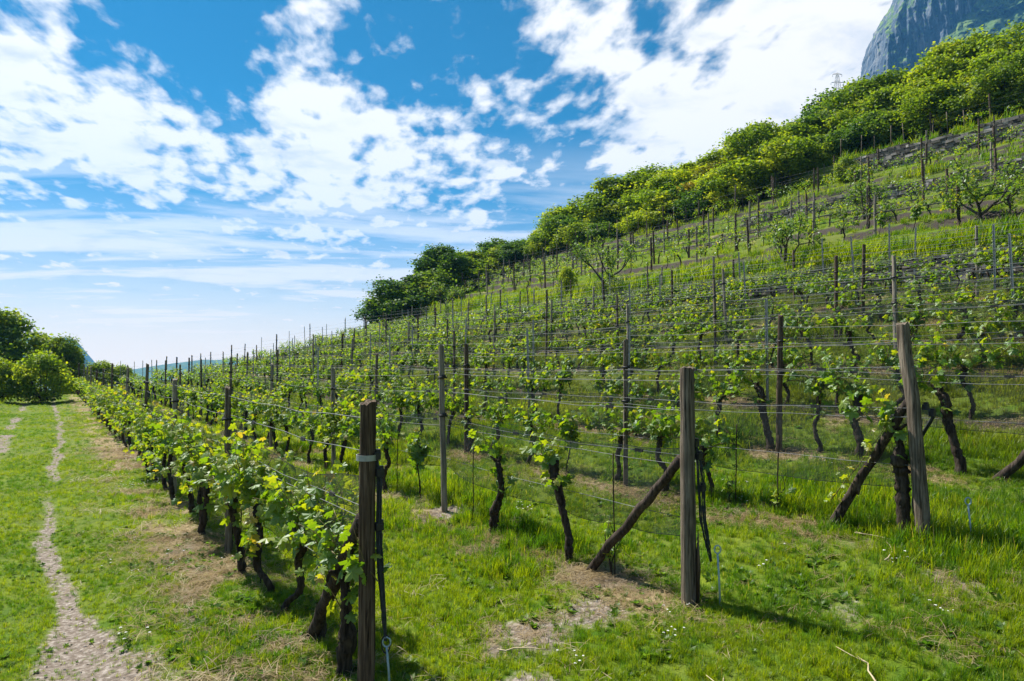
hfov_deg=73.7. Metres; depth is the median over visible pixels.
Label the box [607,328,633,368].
grapevine
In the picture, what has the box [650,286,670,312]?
grapevine
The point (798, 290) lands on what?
grapevine
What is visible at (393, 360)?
grapevine
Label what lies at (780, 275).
trellis wire
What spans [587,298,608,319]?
grapevine
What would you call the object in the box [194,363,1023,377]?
trellis wire
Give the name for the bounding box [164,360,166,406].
wooden post
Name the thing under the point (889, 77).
broadleaf tree
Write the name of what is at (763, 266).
trellis wire
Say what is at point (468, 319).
wooden post
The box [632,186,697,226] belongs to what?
shrub
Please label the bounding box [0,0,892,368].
sky
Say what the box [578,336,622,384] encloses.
grapevine
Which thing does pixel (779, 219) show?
rolled net
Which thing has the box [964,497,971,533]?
ground anchor
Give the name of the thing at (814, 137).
shrub
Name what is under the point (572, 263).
wooden post
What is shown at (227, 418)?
wooden post
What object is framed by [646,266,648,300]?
wooden post
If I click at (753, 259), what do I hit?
trellis wire
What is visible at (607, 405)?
trellis wire
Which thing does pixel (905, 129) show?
shrub
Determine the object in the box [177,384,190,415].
grapevine
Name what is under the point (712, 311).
trellis wire
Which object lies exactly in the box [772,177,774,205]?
wooden post
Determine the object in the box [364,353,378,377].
grapevine
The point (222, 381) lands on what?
grapevine
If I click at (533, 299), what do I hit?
wooden post
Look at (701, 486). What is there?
bird net
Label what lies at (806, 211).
trellis wire
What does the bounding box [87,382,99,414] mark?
grapevine
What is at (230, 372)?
wooden post
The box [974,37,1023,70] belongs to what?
broadleaf tree
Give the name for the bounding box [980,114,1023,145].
stone wall
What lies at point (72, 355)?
broadleaf tree
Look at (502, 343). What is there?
grapevine
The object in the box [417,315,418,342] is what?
wooden post
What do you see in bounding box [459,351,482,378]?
grapevine
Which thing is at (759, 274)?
trellis wire
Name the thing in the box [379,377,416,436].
grapevine
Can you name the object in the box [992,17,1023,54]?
broadleaf tree
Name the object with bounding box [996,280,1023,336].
grapevine
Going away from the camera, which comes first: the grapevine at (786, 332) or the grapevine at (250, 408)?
the grapevine at (786, 332)
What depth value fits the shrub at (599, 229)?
62.56 m
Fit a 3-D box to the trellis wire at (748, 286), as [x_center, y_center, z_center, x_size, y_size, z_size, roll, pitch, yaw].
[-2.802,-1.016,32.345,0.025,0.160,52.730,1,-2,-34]
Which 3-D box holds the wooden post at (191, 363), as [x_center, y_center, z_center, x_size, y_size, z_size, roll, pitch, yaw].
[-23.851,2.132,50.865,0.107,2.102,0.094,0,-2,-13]
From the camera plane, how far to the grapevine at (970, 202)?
27.84 m
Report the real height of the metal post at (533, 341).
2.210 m
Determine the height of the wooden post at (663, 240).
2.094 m
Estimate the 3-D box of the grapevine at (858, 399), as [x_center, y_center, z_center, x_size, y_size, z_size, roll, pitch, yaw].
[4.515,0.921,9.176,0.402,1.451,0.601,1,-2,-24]
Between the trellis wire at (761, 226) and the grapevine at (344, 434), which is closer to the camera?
the grapevine at (344, 434)
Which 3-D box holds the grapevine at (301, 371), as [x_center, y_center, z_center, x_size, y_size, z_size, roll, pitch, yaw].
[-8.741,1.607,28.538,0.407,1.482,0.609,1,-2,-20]
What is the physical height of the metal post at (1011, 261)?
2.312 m
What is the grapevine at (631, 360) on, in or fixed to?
on the ground at (70, 610)
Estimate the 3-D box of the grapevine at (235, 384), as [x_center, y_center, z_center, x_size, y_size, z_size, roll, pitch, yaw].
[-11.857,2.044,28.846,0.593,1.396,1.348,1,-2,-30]
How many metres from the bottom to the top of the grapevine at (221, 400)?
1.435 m
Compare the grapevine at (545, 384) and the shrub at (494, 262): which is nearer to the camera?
the grapevine at (545, 384)
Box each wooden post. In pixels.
[89,366,91,406]
[95,369,97,412]
[101,368,105,417]
[110,363,113,426]
[124,368,129,440]
[141,363,149,462]
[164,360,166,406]
[171,378,178,495]
[179,364,181,411]
[188,357,189,385]
[191,355,192,379]
[200,359,202,420]
[222,386,232,553]
[229,357,232,405]
[245,352,248,394]
[269,363,273,446]
[276,349,278,395]
[312,345,315,386]
[330,367,336,467]
[341,334,343,370]
[350,338,353,381]
[364,320,366,352]
[374,353,378,409]
[385,319,386,346]
[407,321,409,354]
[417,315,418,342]
[438,344,447,512]
[446,318,448,366]
[452,331,455,412]
[463,344,468,452]
[467,302,469,334]
[486,273,487,294]
[493,310,495,367]
[513,263,514,291]
[519,291,520,326]
[529,260,530,283]
[533,289,534,316]
[544,261,545,288]
[545,304,547,362]
[546,289,547,334]
[550,299,553,348]
[556,251,557,277]
[570,280,571,304]
[572,253,573,281]
[592,287,594,336]
[602,280,605,322]
[615,294,619,364]
[617,240,618,269]
[622,338,629,486]
[625,304,630,391]
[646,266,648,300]
[650,237,652,271]
[652,231,654,263]
[661,266,662,289]
[663,227,664,255]
[671,270,673,312]
[688,229,689,257]
[696,226,697,261]
[698,200,699,221]
[707,213,709,247]
[712,207,713,232]
[712,256,714,278]
[712,279,716,365]
[722,269,727,343]
[732,259,734,291]
[734,213,736,251]
[746,219,749,250]
[748,201,750,232]
[757,210,759,238]
[771,175,772,199]
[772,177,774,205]
[775,315,784,452]
[790,200,792,240]
[792,250,795,298]
[797,191,799,210]
[805,194,807,222]
[812,201,814,245]
[813,168,814,191]
[817,167,818,191]
[833,155,834,182]
[834,255,838,339]
[860,156,861,180]
[861,244,865,320]
[866,187,868,228]
[867,156,869,179]
[867,180,871,217]
[873,195,877,234]
[877,148,879,171]
[890,255,898,357]
[920,138,922,158]
[921,159,924,199]
[925,130,927,160]
[925,144,927,168]
[929,112,931,136]
[945,169,948,202]
[949,173,953,214]
[956,182,960,225]
[974,225,978,296]
[978,118,980,154]
[988,94,991,117]
[989,142,992,181]
[992,126,995,149]
[993,148,997,187]
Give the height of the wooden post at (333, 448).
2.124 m
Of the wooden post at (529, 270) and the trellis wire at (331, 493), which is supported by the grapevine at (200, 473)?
the trellis wire at (331, 493)
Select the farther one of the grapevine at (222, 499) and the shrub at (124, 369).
the shrub at (124, 369)
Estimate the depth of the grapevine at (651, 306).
24.69 m
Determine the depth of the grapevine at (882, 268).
22.46 m
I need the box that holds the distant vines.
[72,103,1023,406]
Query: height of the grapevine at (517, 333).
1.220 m
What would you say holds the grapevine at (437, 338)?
on the ground at (70, 610)
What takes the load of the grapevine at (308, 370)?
on the ground at (70, 610)
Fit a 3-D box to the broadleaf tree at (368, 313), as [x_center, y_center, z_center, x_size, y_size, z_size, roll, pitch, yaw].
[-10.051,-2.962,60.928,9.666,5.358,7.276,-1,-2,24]
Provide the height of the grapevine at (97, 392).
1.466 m
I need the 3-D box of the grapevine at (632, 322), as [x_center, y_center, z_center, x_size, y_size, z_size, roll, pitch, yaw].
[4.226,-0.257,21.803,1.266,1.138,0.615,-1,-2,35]
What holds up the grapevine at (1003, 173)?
on the ground at (70, 610)
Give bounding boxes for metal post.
[317,347,318,411]
[370,332,370,368]
[389,337,390,382]
[412,325,412,378]
[465,317,466,343]
[507,298,507,332]
[526,328,529,415]
[532,320,534,386]
[628,326,630,420]
[629,284,631,329]
[659,274,660,330]
[738,252,740,297]
[743,262,746,325]
[765,298,768,399]
[821,238,823,280]
[850,236,856,304]
[888,224,890,288]
[913,227,916,280]
[992,224,996,316]
[1008,233,1016,336]
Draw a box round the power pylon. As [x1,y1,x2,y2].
[831,73,843,92]
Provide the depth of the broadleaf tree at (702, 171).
56.78 m
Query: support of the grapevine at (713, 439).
on the ground at (70, 610)
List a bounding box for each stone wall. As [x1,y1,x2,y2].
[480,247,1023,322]
[562,227,702,260]
[741,156,1023,228]
[845,130,977,174]
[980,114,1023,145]
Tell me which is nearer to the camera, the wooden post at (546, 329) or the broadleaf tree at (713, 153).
the wooden post at (546, 329)
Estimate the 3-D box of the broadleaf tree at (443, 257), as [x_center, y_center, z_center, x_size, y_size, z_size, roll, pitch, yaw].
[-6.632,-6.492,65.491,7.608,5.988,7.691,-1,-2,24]
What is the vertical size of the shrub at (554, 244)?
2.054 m
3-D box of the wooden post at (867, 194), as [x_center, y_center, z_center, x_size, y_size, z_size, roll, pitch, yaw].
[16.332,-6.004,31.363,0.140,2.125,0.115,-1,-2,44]
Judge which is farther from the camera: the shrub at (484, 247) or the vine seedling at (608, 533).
the shrub at (484, 247)
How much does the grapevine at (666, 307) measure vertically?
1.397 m
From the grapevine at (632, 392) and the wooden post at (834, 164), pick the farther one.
the wooden post at (834, 164)
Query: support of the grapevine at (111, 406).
on the ground at (70, 610)
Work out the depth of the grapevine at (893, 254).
24.29 m
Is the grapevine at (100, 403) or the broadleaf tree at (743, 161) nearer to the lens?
the grapevine at (100, 403)
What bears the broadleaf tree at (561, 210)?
on the ground at (70, 610)
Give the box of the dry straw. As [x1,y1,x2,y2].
[57,283,1023,680]
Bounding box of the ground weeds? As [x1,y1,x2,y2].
[0,339,1023,680]
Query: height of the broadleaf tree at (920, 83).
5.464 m
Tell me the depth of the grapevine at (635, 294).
31.85 m
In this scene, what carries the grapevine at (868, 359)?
on the ground at (70, 610)
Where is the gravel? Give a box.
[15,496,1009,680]
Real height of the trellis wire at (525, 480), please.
0.131 m
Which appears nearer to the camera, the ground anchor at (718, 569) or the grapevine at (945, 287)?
the ground anchor at (718, 569)
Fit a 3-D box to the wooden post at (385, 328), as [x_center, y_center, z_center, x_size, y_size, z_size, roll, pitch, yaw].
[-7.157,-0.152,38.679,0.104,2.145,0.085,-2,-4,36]
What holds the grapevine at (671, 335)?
on the ground at (70, 610)
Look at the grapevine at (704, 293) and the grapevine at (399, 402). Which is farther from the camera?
the grapevine at (704, 293)
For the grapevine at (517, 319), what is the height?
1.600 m
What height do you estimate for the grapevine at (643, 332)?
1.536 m
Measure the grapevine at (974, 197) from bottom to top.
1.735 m
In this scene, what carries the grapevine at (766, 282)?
on the ground at (70, 610)
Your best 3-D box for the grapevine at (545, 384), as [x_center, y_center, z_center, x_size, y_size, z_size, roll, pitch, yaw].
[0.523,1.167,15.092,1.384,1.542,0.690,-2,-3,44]
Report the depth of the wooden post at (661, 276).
33.30 m
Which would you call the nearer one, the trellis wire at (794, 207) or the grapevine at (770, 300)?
the grapevine at (770, 300)
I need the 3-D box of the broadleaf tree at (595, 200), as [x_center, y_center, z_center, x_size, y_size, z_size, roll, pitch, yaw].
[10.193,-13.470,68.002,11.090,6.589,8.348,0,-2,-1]
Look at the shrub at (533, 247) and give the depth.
68.70 m
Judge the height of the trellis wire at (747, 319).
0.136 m
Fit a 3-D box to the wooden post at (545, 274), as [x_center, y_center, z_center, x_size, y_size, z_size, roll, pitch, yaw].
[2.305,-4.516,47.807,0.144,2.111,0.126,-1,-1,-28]
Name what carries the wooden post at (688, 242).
on the ground at (70, 610)
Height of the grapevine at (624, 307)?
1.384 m
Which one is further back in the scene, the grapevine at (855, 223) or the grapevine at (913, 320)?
the grapevine at (855, 223)
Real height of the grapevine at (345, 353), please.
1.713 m
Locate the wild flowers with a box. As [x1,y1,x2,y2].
[101,431,952,667]
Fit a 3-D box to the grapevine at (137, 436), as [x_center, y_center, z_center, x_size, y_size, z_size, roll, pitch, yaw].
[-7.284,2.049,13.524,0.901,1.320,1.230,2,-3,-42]
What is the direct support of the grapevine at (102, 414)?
on the ground at (70, 610)
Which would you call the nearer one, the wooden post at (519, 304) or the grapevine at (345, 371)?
the grapevine at (345, 371)
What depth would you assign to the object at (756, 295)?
25.23 m
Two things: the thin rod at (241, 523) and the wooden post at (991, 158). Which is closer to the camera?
the thin rod at (241, 523)
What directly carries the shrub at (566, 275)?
on the ground at (70, 610)
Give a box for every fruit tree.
[425,279,468,303]
[568,235,641,293]
[761,208,827,266]
[841,173,901,219]
[937,152,1023,222]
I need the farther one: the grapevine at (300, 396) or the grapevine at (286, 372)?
the grapevine at (286, 372)
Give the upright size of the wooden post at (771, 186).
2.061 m
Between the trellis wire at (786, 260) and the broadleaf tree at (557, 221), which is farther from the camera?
the broadleaf tree at (557, 221)
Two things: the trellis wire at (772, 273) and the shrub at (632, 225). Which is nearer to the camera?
the trellis wire at (772, 273)
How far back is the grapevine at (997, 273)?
19.77 m
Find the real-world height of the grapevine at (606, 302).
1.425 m
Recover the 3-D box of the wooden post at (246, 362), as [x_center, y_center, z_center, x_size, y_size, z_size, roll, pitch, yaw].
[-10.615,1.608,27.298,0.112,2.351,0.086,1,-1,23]
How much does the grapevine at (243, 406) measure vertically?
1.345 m
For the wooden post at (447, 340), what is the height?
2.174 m
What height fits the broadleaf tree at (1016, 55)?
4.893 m
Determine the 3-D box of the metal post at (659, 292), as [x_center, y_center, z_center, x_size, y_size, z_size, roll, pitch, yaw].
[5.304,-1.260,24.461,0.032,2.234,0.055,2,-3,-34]
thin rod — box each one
[240,504,241,534]
[396,430,397,494]
[472,448,473,519]
[612,453,615,576]
[735,424,736,501]
[777,435,778,508]
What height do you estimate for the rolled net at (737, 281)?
0.196 m
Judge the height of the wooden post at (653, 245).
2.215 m
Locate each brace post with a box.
[306,513,358,638]
[585,455,679,571]
[828,399,905,525]
[993,449,1023,480]
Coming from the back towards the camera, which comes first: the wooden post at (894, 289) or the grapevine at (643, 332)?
the grapevine at (643, 332)
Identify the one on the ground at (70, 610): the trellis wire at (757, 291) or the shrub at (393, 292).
the shrub at (393, 292)
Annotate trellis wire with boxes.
[87,381,358,504]
[88,383,355,514]
[94,371,359,417]
[98,377,357,449]
[125,383,678,516]
[126,366,661,380]
[150,379,678,454]
[155,372,679,410]
[157,365,915,372]
[160,378,910,465]
[166,383,670,463]
[172,340,918,361]
[193,374,879,416]
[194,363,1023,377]
[197,372,1023,423]
[198,365,1023,384]
[211,373,880,407]
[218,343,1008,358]
[221,321,1012,354]
[232,337,1018,358]
[249,364,1023,369]
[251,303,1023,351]
[259,287,1018,347]
[270,262,1023,340]
[274,331,1010,355]
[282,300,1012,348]
[282,304,1023,349]
[298,257,1022,336]
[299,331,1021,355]
[301,277,1023,341]
[303,276,1023,340]
[308,245,1020,331]
[314,235,1019,327]
[314,246,1019,330]
[314,280,1023,340]
[323,263,1016,334]
[323,266,1022,335]
[344,233,1023,323]
[345,223,1023,320]
[356,248,1021,326]
[378,253,1006,325]
[391,286,1017,335]
[392,247,1002,320]
[394,242,1023,319]
[398,229,1022,314]
[409,221,1017,309]
[411,269,1019,328]
[422,241,1012,315]
[422,245,1002,316]
[424,228,1018,310]
[433,219,1022,305]
[467,165,1020,277]
[467,187,1023,286]
[478,174,1023,278]
[489,182,990,277]
[492,149,1022,265]
[498,159,1013,267]
[510,159,1022,266]
[518,168,1022,268]
[528,153,1022,259]
[530,144,1019,254]
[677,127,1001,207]
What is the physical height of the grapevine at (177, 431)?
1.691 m
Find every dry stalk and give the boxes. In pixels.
[497,640,545,651]
[836,646,875,680]
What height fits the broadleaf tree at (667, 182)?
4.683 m
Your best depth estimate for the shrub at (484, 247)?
75.27 m
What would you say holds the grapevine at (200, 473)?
on the ground at (70, 610)
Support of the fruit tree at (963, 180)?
on the ground at (70, 610)
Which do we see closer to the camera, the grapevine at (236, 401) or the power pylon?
the grapevine at (236, 401)
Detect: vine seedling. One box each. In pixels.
[599,513,626,575]
[721,464,738,504]
[770,467,795,512]
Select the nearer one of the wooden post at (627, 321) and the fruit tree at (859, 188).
the wooden post at (627, 321)
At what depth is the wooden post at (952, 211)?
28.41 m
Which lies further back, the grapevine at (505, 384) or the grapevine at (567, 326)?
the grapevine at (567, 326)
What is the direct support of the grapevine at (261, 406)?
on the ground at (70, 610)
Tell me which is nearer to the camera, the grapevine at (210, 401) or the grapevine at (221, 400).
the grapevine at (221, 400)
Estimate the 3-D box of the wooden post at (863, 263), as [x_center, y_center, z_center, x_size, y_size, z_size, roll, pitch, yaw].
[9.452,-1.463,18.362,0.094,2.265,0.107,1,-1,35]
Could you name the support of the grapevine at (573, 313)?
on the ground at (70, 610)
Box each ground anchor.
[382,636,390,680]
[714,545,721,604]
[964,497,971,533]
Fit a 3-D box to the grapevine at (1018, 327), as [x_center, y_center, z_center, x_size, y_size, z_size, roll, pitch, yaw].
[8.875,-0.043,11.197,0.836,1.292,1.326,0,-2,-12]
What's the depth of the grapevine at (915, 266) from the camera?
21.58 m
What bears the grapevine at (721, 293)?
on the ground at (70, 610)
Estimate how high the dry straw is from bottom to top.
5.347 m
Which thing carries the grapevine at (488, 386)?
on the ground at (70, 610)
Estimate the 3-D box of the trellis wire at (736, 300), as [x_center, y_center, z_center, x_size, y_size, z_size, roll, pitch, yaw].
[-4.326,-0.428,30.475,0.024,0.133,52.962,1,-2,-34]
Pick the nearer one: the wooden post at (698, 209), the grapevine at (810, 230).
the grapevine at (810, 230)
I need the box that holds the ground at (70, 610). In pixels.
[0,112,1023,680]
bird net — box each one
[80,375,386,640]
[123,375,711,561]
[169,371,935,515]
[208,362,1023,434]
[243,330,1023,384]
[278,301,1023,357]
[308,275,1023,348]
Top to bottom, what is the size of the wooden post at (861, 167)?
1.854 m
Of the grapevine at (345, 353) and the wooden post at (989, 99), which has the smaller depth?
the grapevine at (345, 353)
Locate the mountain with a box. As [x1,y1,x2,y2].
[860,0,1023,79]
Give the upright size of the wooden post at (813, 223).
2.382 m
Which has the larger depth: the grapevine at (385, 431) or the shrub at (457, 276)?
the shrub at (457, 276)
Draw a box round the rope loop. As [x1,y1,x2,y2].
[381,635,390,653]
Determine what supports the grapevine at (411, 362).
on the ground at (70, 610)
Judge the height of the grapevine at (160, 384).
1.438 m
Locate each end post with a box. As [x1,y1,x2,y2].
[356,399,375,680]
[680,366,700,607]
[896,322,930,540]
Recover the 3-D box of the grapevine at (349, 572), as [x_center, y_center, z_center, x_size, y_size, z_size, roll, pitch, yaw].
[-1.256,1.798,4.916,0.608,1.272,1.176,1,-2,-34]
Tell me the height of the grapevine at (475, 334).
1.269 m
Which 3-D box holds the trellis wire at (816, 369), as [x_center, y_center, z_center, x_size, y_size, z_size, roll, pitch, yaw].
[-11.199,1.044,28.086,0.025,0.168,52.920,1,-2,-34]
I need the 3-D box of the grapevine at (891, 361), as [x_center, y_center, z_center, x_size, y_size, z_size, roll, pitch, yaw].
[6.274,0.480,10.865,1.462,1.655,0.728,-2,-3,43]
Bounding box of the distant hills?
[1,336,254,380]
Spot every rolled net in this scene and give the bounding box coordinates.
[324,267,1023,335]
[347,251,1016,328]
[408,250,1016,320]
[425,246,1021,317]
[468,182,1006,283]
[468,188,1023,286]
[488,170,1023,275]
[490,160,1022,270]
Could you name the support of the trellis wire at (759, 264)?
attached to the wooden post
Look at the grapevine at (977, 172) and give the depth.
31.96 m
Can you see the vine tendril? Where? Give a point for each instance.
(868, 446)
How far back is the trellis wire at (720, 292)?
21.55 m
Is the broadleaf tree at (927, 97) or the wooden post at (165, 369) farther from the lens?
the broadleaf tree at (927, 97)
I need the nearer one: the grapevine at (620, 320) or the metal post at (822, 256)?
the grapevine at (620, 320)
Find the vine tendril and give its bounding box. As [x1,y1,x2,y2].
[824,406,896,503]
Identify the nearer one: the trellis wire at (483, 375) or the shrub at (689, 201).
the trellis wire at (483, 375)
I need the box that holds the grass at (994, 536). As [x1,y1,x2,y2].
[0,106,1023,680]
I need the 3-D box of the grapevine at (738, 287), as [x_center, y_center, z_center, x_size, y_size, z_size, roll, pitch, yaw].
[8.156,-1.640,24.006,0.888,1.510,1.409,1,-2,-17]
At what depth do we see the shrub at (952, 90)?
47.57 m
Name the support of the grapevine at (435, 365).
on the ground at (70, 610)
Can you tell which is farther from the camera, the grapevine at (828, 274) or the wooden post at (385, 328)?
the wooden post at (385, 328)
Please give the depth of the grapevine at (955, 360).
10.08 m
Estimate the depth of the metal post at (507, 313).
32.57 m
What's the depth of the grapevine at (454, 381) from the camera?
17.77 m
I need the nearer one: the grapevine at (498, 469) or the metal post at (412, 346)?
the grapevine at (498, 469)
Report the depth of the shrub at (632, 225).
60.10 m
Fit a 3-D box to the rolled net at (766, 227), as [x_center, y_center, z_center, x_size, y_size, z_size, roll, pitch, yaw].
[8.684,-5.722,42.678,0.096,0.235,46.216,1,-2,-34]
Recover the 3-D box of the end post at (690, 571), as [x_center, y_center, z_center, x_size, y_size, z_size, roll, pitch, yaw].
[1.462,1.343,5.628,0.150,2.271,0.133,0,-2,-2]
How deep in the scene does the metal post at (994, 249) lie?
15.84 m
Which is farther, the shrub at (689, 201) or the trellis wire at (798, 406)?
the shrub at (689, 201)
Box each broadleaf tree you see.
[0,306,60,362]
[38,332,89,384]
[349,274,438,331]
[406,242,484,288]
[413,254,496,286]
[457,249,490,266]
[527,213,581,251]
[536,203,575,230]
[557,171,637,222]
[570,204,601,218]
[603,161,669,198]
[614,174,692,219]
[671,156,720,183]
[675,156,736,191]
[683,161,760,212]
[688,147,756,176]
[712,117,805,161]
[712,155,785,201]
[748,134,839,187]
[769,119,825,139]
[775,109,839,136]
[799,87,847,117]
[808,104,862,134]
[809,73,886,127]
[822,86,889,142]
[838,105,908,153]
[845,64,914,105]
[856,79,924,140]
[883,73,953,109]
[892,80,968,138]
[901,24,995,83]
[912,57,989,89]
[932,27,1010,69]
[954,48,1006,80]
[956,57,1023,122]
[969,49,1023,107]
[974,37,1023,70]
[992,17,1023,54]
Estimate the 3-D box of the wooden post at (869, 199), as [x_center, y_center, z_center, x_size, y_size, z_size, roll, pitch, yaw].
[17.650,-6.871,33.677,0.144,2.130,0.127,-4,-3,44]
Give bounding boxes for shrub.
[0,356,27,400]
[2,349,79,402]
[54,365,98,392]
[85,359,125,387]
[108,362,138,387]
[365,284,438,323]
[372,279,429,314]
[394,269,456,307]
[413,277,455,303]
[418,266,470,298]
[442,272,471,291]
[467,237,510,258]
[475,256,508,276]
[485,243,507,263]
[490,242,533,264]
[505,239,530,259]
[522,241,550,256]
[525,227,547,243]
[544,236,573,252]
[549,220,603,247]
[551,217,586,235]
[553,265,579,295]
[580,220,625,244]
[584,209,625,228]
[598,194,656,228]
[611,211,656,234]
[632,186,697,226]
[647,163,693,190]
[660,176,696,218]
[668,185,730,217]
[726,164,788,200]
[744,137,814,172]
[799,132,844,165]
[814,124,872,160]
[832,155,863,184]
[862,103,951,150]
[917,80,985,136]
[952,82,1011,128]
[991,75,1023,118]
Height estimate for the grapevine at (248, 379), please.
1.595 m
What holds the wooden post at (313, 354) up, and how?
on the ground at (70, 610)
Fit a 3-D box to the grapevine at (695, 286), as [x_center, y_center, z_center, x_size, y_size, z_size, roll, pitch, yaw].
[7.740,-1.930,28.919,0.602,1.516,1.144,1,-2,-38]
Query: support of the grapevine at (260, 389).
on the ground at (70, 610)
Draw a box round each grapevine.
[77,385,95,411]
[82,385,108,423]
[84,395,98,420]
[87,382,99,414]
[89,382,118,413]
[91,380,110,422]
[91,387,112,431]
[92,386,117,426]
[98,395,117,437]
[105,384,132,420]
[105,389,130,439]
[108,404,122,430]
[111,388,140,447]
[112,394,149,450]
[118,398,158,466]
[118,400,142,456]
[123,409,171,472]
[130,405,179,480]
[135,397,167,429]
[137,418,186,490]
[141,409,201,499]
[149,416,221,534]
[154,405,203,512]
[155,378,167,404]
[160,382,178,408]
[167,382,181,410]
[169,413,249,522]
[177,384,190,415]
[178,384,196,415]
[184,383,220,423]
[187,383,197,419]
[196,382,208,420]
[199,430,266,573]
[202,387,215,425]
[207,381,225,428]
[208,419,270,548]
[212,376,221,388]
[212,385,236,426]
[212,393,240,429]
[215,423,305,592]
[218,371,225,389]
[223,375,238,392]
[232,372,248,397]
[232,383,257,426]
[237,370,252,397]
[238,392,250,438]
[242,368,259,395]
[242,382,283,445]
[246,388,260,438]
[247,378,266,398]
[249,459,351,614]
[255,388,285,450]
[261,378,269,398]
[269,377,279,394]
[273,364,287,384]
[273,399,311,454]
[274,361,293,392]
[275,372,302,407]
[276,380,287,401]
[282,489,391,678]
[287,372,322,408]
[289,364,306,385]
[294,460,375,640]
[295,372,306,412]
[297,404,329,463]
[298,363,306,382]
[302,394,351,470]
[303,359,322,393]
[311,380,329,414]
[312,364,323,377]
[320,376,342,404]
[323,361,337,395]
[323,388,364,472]
[328,355,343,376]
[336,362,368,406]
[336,366,358,392]
[340,345,355,369]
[340,353,358,366]
[342,404,385,453]
[352,391,374,406]
[353,349,364,371]
[358,363,374,397]
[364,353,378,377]
[365,380,387,422]
[374,352,386,379]
[376,395,409,492]
[378,341,391,361]
[378,358,394,397]
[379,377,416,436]
[380,349,397,366]
[382,364,402,387]
[387,335,403,363]
[391,375,420,406]
[397,352,406,379]
[397,373,438,434]
[398,345,419,383]
[401,427,432,497]
[410,335,417,355]
[413,336,434,358]
[415,347,435,380]
[417,376,438,408]
[423,358,438,381]
[425,381,477,447]
[432,335,452,352]
[434,336,452,367]
[434,373,450,411]
[444,345,462,371]
[448,324,458,341]
[450,326,472,366]
[450,368,475,415]
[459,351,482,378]
[460,339,499,387]
[460,397,487,453]
[467,428,516,532]
[469,337,482,366]
[470,371,499,418]
[472,327,487,342]
[472,388,514,456]
[480,339,492,364]
[484,316,497,341]
[490,367,516,410]
[494,333,518,368]
[495,325,509,339]
[497,310,516,331]
[500,345,519,381]
[501,329,531,368]
[506,392,557,464]
[510,325,525,341]
[510,341,535,391]
[511,309,528,337]
[513,359,552,412]
[519,418,574,563]
[525,310,543,331]
[525,330,541,356]
[525,354,560,390]
[533,306,550,338]
[541,321,561,344]
[541,353,576,414]
[545,406,581,472]
[548,334,569,365]
[549,304,570,337]
[557,315,573,350]
[560,352,576,387]
[562,299,572,323]
[565,306,586,336]
[568,334,596,369]
[571,301,586,316]
[575,309,600,347]
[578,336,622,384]
[578,391,649,483]
[582,326,612,365]
[585,308,624,346]
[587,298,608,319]
[589,364,632,420]
[592,291,602,309]
[595,302,619,324]
[598,370,656,435]
[599,295,619,322]
[605,290,628,301]
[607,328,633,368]
[613,338,647,387]
[618,295,639,321]
[619,309,640,328]
[623,300,640,313]
[626,319,663,368]
[627,289,644,300]
[629,387,701,492]
[630,315,660,346]
[630,342,677,392]
[633,292,654,322]
[636,286,658,308]
[636,293,667,319]
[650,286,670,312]
[653,319,685,368]
[655,371,706,438]
[657,296,687,318]
[657,307,684,348]
[658,280,680,303]
[663,407,741,499]
[668,359,753,436]
[669,286,696,317]
[671,308,719,357]
[671,338,713,380]
[681,298,718,331]
[685,284,712,315]
[686,300,697,330]
[688,277,704,304]
[704,278,732,300]
[706,333,764,399]
[708,281,739,306]
[708,291,738,324]
[717,305,756,327]
[717,312,755,365]
[719,286,754,327]
[723,352,774,451]
[725,276,745,298]
[726,272,763,307]
[738,275,763,305]
[745,300,786,322]
[755,267,797,309]
[755,320,796,367]
[756,290,782,316]
[757,326,814,403]
[762,270,782,296]
[776,302,841,365]
[779,300,814,341]
[781,275,812,325]
[782,267,810,294]
[782,345,850,452]
[791,257,824,291]
[791,276,822,302]
[797,220,820,245]
[805,273,860,306]
[811,264,855,308]
[814,345,879,409]
[822,377,912,531]
[824,268,833,290]
[825,285,861,341]
[825,309,871,366]
[825,356,872,458]
[827,202,856,233]
[833,213,861,240]
[833,264,880,307]
[838,261,869,295]
[841,292,890,341]
[852,203,881,228]
[863,275,884,322]
[865,319,955,415]
[868,247,913,282]
[871,253,898,288]
[874,211,887,233]
[876,262,908,293]
[877,195,912,223]
[882,293,934,343]
[891,349,966,475]
[897,261,957,320]
[897,285,941,339]
[903,250,937,289]
[904,182,929,202]
[910,199,924,229]
[914,193,940,213]
[916,262,949,293]
[917,326,1009,419]
[920,282,999,339]
[927,178,949,206]
[932,294,1023,368]
[934,270,982,316]
[935,174,945,196]
[940,181,980,226]
[942,251,973,288]
[958,250,992,297]
[962,182,987,207]
[965,162,993,185]
[966,239,1005,279]
[969,178,980,192]
[971,235,1023,291]
[974,249,1020,282]
[985,177,1021,204]
[988,328,1023,361]
[990,266,1023,312]
[991,166,1023,187]
[996,178,1023,217]
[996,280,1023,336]
[1001,163,1018,177]
[1010,312,1023,330]
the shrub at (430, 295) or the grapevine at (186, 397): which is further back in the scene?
the shrub at (430, 295)
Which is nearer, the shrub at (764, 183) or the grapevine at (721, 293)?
the grapevine at (721, 293)
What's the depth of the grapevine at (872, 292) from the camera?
18.17 m

